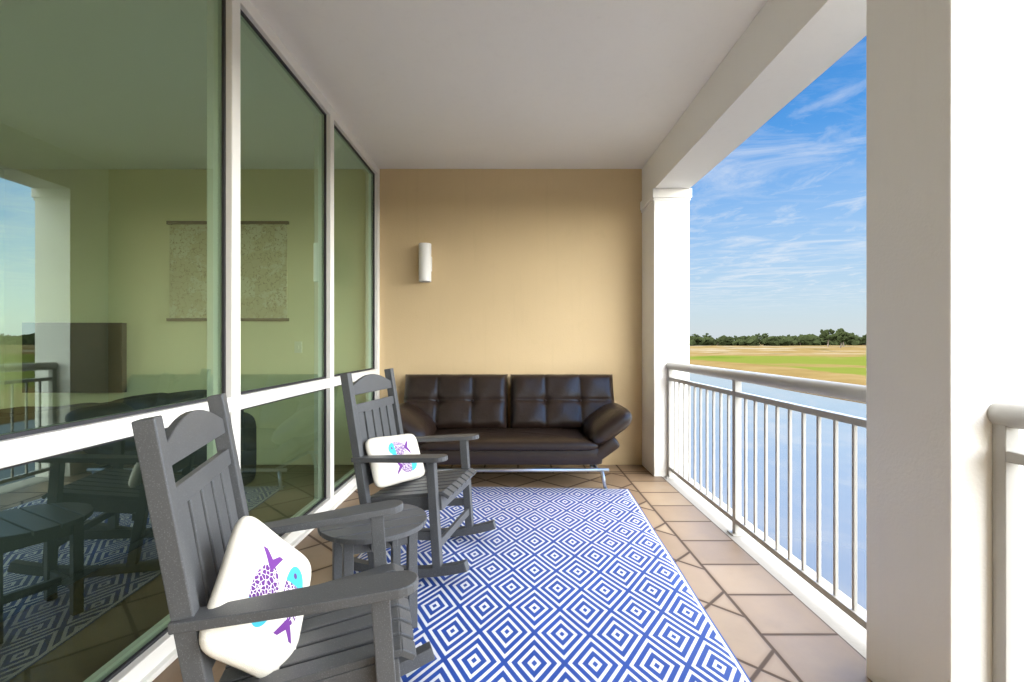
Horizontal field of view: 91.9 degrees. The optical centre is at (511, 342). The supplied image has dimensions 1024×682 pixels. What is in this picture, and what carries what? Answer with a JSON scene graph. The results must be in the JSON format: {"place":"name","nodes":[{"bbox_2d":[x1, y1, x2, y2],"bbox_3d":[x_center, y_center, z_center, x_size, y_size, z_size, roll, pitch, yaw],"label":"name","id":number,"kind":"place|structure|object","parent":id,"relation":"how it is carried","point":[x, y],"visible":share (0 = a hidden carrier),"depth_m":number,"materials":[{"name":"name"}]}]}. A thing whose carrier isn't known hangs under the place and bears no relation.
{"place":"outdoors","nodes":[
{"label":"outdoors","id":0,"kind":"place"},
{"bbox_2d":[0,323,126,417],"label":"television","id":1,"kind":"object","parent":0,"point":[74,357],"visible":0.6,"depth_m":4.95,"materials":[{"name":"black plastic"}]},
{"bbox_2d":[0,465,353,681],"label":"interior floor","id":2,"kind":"structure","parent":0,"point":[84,628],"depth_m":2.30,"materials":[{"name":"brown wood"}]},
{"bbox_2d":[0,390,256,622],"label":"sofa","id":3,"kind":"object","parent":2,"relation":"on","point":[66,520],"visible":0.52,"depth_m":2.27,"materials":[{"name":"black leather"}]},
{"bbox_2d":[0,0,360,168],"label":"interior ceiling","id":4,"kind":"structure","parent":0,"point":[103,84],"depth_m":3.54,"materials":[{"name":"white paint"}]},
{"bbox_2d":[0,168,365,464],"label":"interior walls","id":5,"kind":"structure","parent":0,"point":[84,245],"depth_m":5.07,"materials":[{"name":"beige paint"}]},
{"bbox_2d":[166,221,288,320],"bbox_3d":[-2.900,-0.730,5.053,1.240,1.020,0.027,0,0,0],"label":"wall map","id":6,"kind":"object","parent":5,"relation":"attached to","point":[263,270],"depth_m":5.06,"materials":[{"name":"beige paper"}]},
{"bbox_2d":[294,342,301,352],"bbox_3d":[-2.188,0.046,5.064,0.075,0.117,0.011,0,0,0],"label":"light switch","id":7,"kind":"object","parent":5,"relation":"attached to","point":[297,347],"visible":1,"depth_m":5.06,"materials":[{"name":"white plastic"}]},
{"bbox_2d":[689,373,865,609],"bbox_3d":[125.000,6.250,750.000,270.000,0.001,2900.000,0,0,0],"label":"lake water","id":8,"kind":"structure","parent":0,"point":[844,492],"depth_m":24.40,"materials":[{"name":"blue liquid"}]},
{"bbox_2d":[689,344,865,403],"bbox_3d":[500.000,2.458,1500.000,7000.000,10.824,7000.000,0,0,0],"label":"grass field","id":9,"kind":"structure","parent":0,"point":[842,364],"depth_m":149.33,"materials":[{"name":"green plant"}]},
{"bbox_2d":[689,335,704,345],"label":"tree","id":10,"kind":"object","parent":9,"relation":"on","point":[699,339],"visible":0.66,"depth_m":547.83,"materials":[{"name":"green plant"}]},
{"bbox_2d":[700,336,713,345],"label":"tree","id":11,"kind":"object","parent":9,"relation":"on","point":[708,342],"visible":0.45,"depth_m":557.76,"materials":[{"name":"green plant"}]},
{"bbox_2d":[716,335,731,345],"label":"tree","id":12,"kind":"object","parent":9,"relation":"on","point":[724,339],"visible":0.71,"depth_m":568.99,"materials":[{"name":"green plant"}]},
{"bbox_2d":[732,339,744,345],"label":"tree","id":13,"kind":"object","parent":9,"relation":"on","point":[736,342],"visible":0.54,"depth_m":565.65,"materials":[{"name":"green plant"}]},
{"bbox_2d":[739,338,755,345],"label":"tree","id":14,"kind":"object","parent":9,"relation":"on","point":[750,342],"visible":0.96,"depth_m":552.80,"materials":[{"name":"green plant"}]},
{"bbox_2d":[744,335,759,345],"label":"tree","id":15,"kind":"object","parent":9,"relation":"on","point":[755,338],"visible":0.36,"depth_m":562.67,"materials":[{"name":"green plant"}]},
{"bbox_2d":[762,336,769,345],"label":"tree","id":16,"kind":"object","parent":9,"relation":"on","point":[765,341],"visible":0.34,"depth_m":564.70,"materials":[{"name":"green plant"}]},
{"bbox_2d":[767,336,779,345],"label":"tree","id":17,"kind":"object","parent":9,"relation":"on","point":[772,340],"visible":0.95,"depth_m":548.40,"materials":[{"name":"green plant"}]},
{"bbox_2d":[777,336,790,345],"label":"tree","id":18,"kind":"object","parent":9,"relation":"on","point":[782,341],"visible":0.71,"depth_m":549.39,"materials":[{"name":"green plant"}]},
{"bbox_2d":[784,338,797,345],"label":"tree","id":19,"kind":"object","parent":9,"relation":"on","point":[793,342],"visible":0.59,"depth_m":552.35,"materials":[{"name":"green plant"}]},
{"bbox_2d":[796,335,804,344],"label":"tree","id":20,"kind":"object","parent":9,"relation":"on","point":[801,337],"visible":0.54,"depth_m":561.38,"materials":[{"name":"green plant"}]},
{"bbox_2d":[804,334,820,345],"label":"tree","id":21,"kind":"object","parent":9,"relation":"on","point":[810,339],"visible":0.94,"depth_m":554.40,"materials":[{"name":"green plant"}]},
{"bbox_2d":[819,329,835,346],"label":"tree","id":22,"kind":"object","parent":9,"relation":"on","point":[824,335],"visible":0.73,"depth_m":467.35,"materials":[{"name":"green plant"}]},
{"bbox_2d":[831,331,853,347],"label":"tree","id":23,"kind":"object","parent":9,"relation":"on","point":[840,337],"visible":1,"depth_m":391.69,"materials":[{"name":"green plant"}]},
{"bbox_2d":[835,328,854,345],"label":"tree","id":24,"kind":"object","parent":9,"relation":"on","point":[839,330],"visible":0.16,"depth_m":482.05,"materials":[{"name":"green plant"}]},
{"bbox_2d":[847,335,861,344],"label":"tree","id":25,"kind":"object","parent":9,"relation":"on","point":[856,341],"visible":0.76,"depth_m":560.70,"materials":[{"name":"green plant"}]},
{"bbox_2d":[860,335,865,341],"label":"tree","id":26,"kind":"object","parent":9,"relation":"on","point":[863,339],"visible":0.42,"depth_m":490.39,"materials":[{"name":"green plant"}]},
{"bbox_2d":[689,36,865,338],"label":"sky","id":27,"kind":"structure","parent":0,"point":[777,228],"materials":[{"name":"blue"}]},
{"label":"balcony floor slab","id":28,"kind":"structure","parent":0,"visible":0},
{"bbox_2d":[380,169,641,464],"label":"wall","id":29,"kind":"structure","parent":28,"relation":"on","point":[536,271],"depth_m":5.07,"materials":[{"name":"paint"}]},
{"bbox_2d":[419,243,431,281],"bbox_3d":[-0.874,-0.804,4.992,0.124,0.380,0.156,0,0,0],"label":"wall sconce","id":30,"kind":"object","parent":29,"relation":"attached to","point":[425,264],"depth_m":4.92,"materials":[{"name":"white glass"}]},
{"bbox_2d":[250,0,767,168],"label":"ceiling slab","id":31,"kind":"structure","parent":29,"relation":"on","point":[509,84],"depth_m":3.25,"materials":[{"name":"white paint"}]},
{"bbox_2d":[642,0,865,199],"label":"edge beam","id":32,"kind":"structure","parent":31,"relation":"attached to","point":[781,54],"depth_m":2.85,"materials":[{"name":"white paint"}]},
{"bbox_2d":[152,465,871,681],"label":"tile floor","id":33,"kind":"structure","parent":28,"relation":"on","point":[770,627],"depth_m":2.58,"materials":[{"name":"beige tile"}]},
{"bbox_2d":[0,0,379,681],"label":"window frame","id":34,"kind":"structure","parent":33,"relation":"on","point":[154,660],"depth_m":2.43,"materials":[{"name":"white metal"}]},
{"bbox_2d":[0,0,374,681],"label":"window gaskets","id":35,"kind":"object","parent":34,"relation":"attached to","point":[160,634],"depth_m":2.39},
{"bbox_2d":[131,393,434,681],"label":"rocking chair","id":36,"kind":"object","parent":33,"relation":"on","point":[246,602],"visible":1,"depth_m":1.25,"materials":[{"name":"grey wood"}]},
{"bbox_2d":[399,374,631,488],"bbox_3d":[-0.030,0.781,4.598,2.165,0.937,0.827,0,0,0],"label":"sofa","id":37,"kind":"object","parent":33,"relation":"on","point":[570,419],"visible":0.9,"depth_m":4.72,"materials":[{"name":"brown leather"}]},
{"bbox_2d":[354,487,750,681],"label":"rug","id":38,"kind":"object","parent":33,"relation":"on","point":[571,585],"visible":0.74,"depth_m":2.37,"materials":[{"name":"blue fabric"}]},
{"bbox_2d":[317,503,426,628],"bbox_3d":[-0.620,1.020,2.220,0.470,0.460,0.470,0,0,-28],"label":"side table","id":39,"kind":"object","parent":38,"relation":"on","point":[404,526],"visible":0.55,"depth_m":2.14,"materials":[{"name":"grey wood"}]},
{"bbox_2d":[340,368,495,577],"bbox_3d":[-0.541,0.708,2.911,0.774,1.084,0.698,0,0,12],"label":"rocking chair","id":40,"kind":"object","parent":38,"relation":"on","point":[388,456],"visible":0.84,"depth_m":2.77,"materials":[{"name":"grey wood"}]},
{"bbox_2d":[640,188,691,476],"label":"column","id":41,"kind":"structure","parent":33,"relation":"on","point":[665,275],"depth_m":4.63,"materials":[{"name":"white paint"}]},
{"bbox_2d":[866,0,1023,681],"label":"column","id":42,"kind":"structure","parent":33,"relation":"on","point":[944,225],"depth_m":1.54,"materials":[{"name":"white paint"}]},
{"bbox_2d":[663,477,865,657],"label":"curb","id":43,"kind":"structure","parent":28,"relation":"on","point":[844,625],"depth_m":2.65,"materials":[{"name":"concrete"}]},
{"bbox_2d":[665,362,865,628],"bbox_3d":[1.474,0.717,3.245,0.090,1.075,2.816,0,0,0],"label":"railing","id":44,"kind":"object","parent":43,"relation":"on","point":[851,392],"visible":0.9,"depth_m":2.84,"materials":[{"name":"metal"}]},
{"bbox_2d":[987,402,1023,681],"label":"bay railing","id":45,"kind":"object","parent":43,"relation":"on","point":[1006,420],"visible":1,"depth_m":1.46,"materials":[{"name":"metal"}]}
]}

